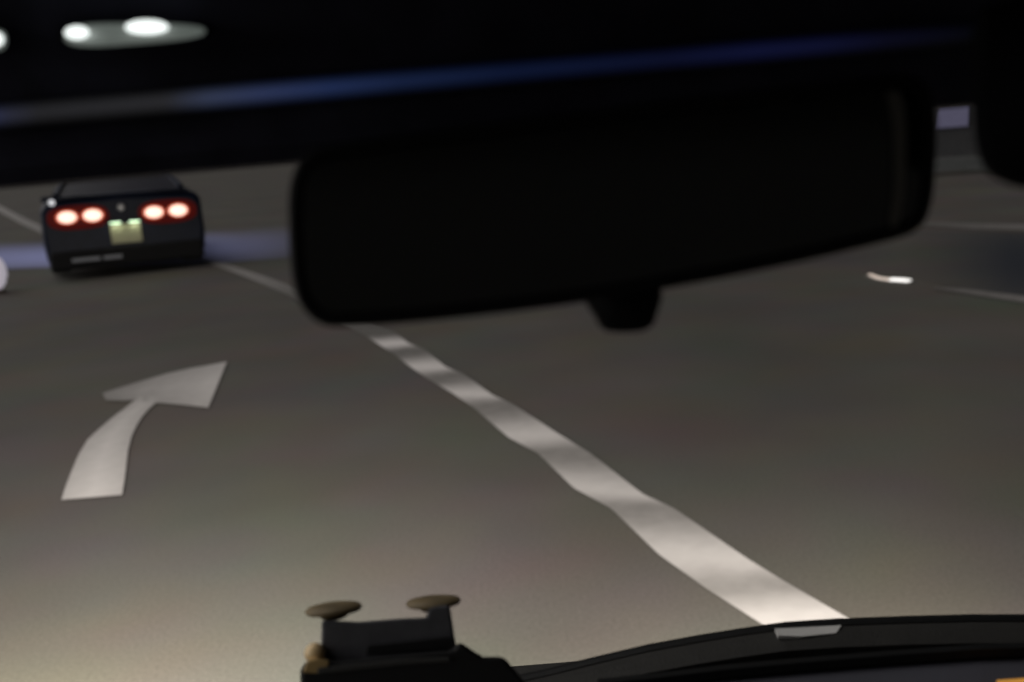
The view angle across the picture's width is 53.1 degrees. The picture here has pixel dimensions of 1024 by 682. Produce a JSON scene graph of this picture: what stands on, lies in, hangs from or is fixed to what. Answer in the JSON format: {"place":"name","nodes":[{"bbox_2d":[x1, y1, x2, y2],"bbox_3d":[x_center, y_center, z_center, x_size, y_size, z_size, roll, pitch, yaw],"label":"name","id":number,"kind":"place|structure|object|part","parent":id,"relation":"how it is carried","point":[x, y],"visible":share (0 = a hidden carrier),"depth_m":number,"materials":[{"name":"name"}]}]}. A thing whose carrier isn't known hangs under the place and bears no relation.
{"place":"outdoors","nodes":[
{"label":"outdoors","id":0,"kind":"place"},
{"bbox_2d":[0,258,7,293],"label":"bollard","id":1,"kind":"object","parent":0,"point":[3,274],"visible":1,"depth_m":11.38,"materials":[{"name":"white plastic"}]},
{"bbox_2d":[0,0,999,188],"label":"windscreen header","id":2,"kind":"object","parent":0,"point":[243,84],"visible":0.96,"depth_m":0.47,"materials":[{"name":"black"}]},
{"bbox_2d":[0,29,7,50],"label":"overhead lamp","id":3,"kind":"object","parent":2,"relation":"attached to","point":[3,40],"visible":1,"depth_m":0.45,"materials":[{"name":"white plastic"}]},
{"bbox_2d":[59,20,210,47],"bbox_3d":[-0.170,-0.137,0.454,0.075,0.013,0.035,-5,12,0],"label":"overhead lamp","id":4,"kind":"object","parent":2,"relation":"attached to","point":[109,34],"visible":1,"depth_m":0.45,"materials":[{"name":"white plastic"}]},
{"bbox_2d":[288,75,936,331],"bbox_3d":[0.039,-0.077,0.481,0.265,0.121,0.179,-5,12,0],"label":"view mirror","id":5,"kind":"object","parent":2,"relation":"attached to","point":[618,219],"visible":0.96,"depth_m":0.40,"materials":[{"name":"plastic"}]},
{"bbox_2d":[970,0,1023,187],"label":"sun visor","id":6,"kind":"object","parent":2,"relation":"attached to","point":[997,63],"visible":1,"depth_m":0.35,"materials":[{"name":"plastic"}]},
{"bbox_2d":[0,155,1023,681],"bbox_3d":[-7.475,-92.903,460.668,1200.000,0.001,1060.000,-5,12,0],"label":"road","id":7,"kind":"structure","parent":0,"point":[840,433],"depth_m":4.22,"materials":[{"name":"grey asphalt"}]},
{"bbox_2d":[0,206,41,232],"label":"road line","id":8,"kind":"object","parent":7,"relation":"on","point":[22,220],"visible":0.79,"depth_m":27.45,"materials":[{"name":"white paint"}]},
{"bbox_2d":[40,175,204,273],"bbox_3d":[-5.443,-1.795,14.144,1.930,1.309,4.372,-8,12,-22],"label":"car ahead","id":9,"kind":"object","parent":7,"relation":"on","point":[93,224],"visible":0.93,"depth_m":12.27,"materials":[{"name":"paint"}]},
{"bbox_3d":[-4.989,-2.029,12.920,1.428,0.322,0.904,-8,12,-22],"label":"rear window","id":10,"kind":"part","parent":9,"relation":"part of","materials":[{"name":"black glass"}]},
{"bbox_2d":[62,362,226,499],"bbox_3d":[-1.944,0.405,5.369,0.672,0.001,2.543,-7,12,-10],"label":"road arrow","id":11,"kind":"object","parent":7,"relation":"on","point":[99,468],"visible":1,"depth_m":5.30,"materials":[{"name":"white paint"}]},
{"bbox_2d":[0,224,289,268],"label":"blue crossing strip","id":12,"kind":"object","parent":7,"relation":"on","point":[247,244],"visible":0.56,"depth_m":15.25,"materials":[{"name":"paint"}]},
{"bbox_2d":[199,259,846,624],"bbox_3d":[-1.427,-0.167,7.944,0.508,0.001,12.223,-9,13,-22],"label":"lane line","id":13,"kind":"object","parent":7,"relation":"on","point":[708,560],"visible":0.84,"depth_m":3.58,"materials":[{"name":"white paint"}]},
{"bbox_2d":[864,274,913,282],"bbox_3d":[2.831,-0.477,7.761,0.131,0.023,0.510,-9,12,-19],"label":"road marking","id":14,"kind":"object","parent":7,"relation":"on","point":[885,279],"visible":1,"depth_m":7.66,"materials":[{"name":"paint"}]},
{"bbox_2d":[922,221,1023,229],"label":"road line","id":15,"kind":"object","parent":7,"relation":"on","point":[977,225],"visible":0.96,"depth_m":10.41,"materials":[{"name":"white paint"}]},
{"bbox_2d":[934,286,1023,302],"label":"road line","id":16,"kind":"object","parent":7,"relation":"on","point":[1013,297],"visible":1,"depth_m":6.86,"materials":[{"name":"white paint"}]},
{"bbox_2d":[512,614,1023,681],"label":"dashboard","id":17,"kind":"object","parent":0,"point":[959,648],"visible":0.98,"depth_m":0.76,"materials":[{"name":"plastic"}]},
{"bbox_2d":[300,594,524,681],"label":"dashboard gadget","id":18,"kind":"object","parent":17,"relation":"on","point":[426,649],"visible":1,"depth_m":0.65,"materials":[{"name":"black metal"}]},
{"bbox_2d":[935,106,983,171],"bbox_3d":[7.969,-3.505,17.581,2.508,1.159,0.340,-5,12,0],"label":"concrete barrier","id":19,"kind":"object","parent":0,"point":[955,135],"visible":0.44,"depth_m":17.51,"materials":[{"name":"grey concrete"}]},
{"bbox_2d":[896,231,1023,295],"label":"side road","id":20,"kind":"structure","parent":0,"point":[989,261],"depth_m":8.42,"materials":[{"name":"grey asphalt"}]}
]}

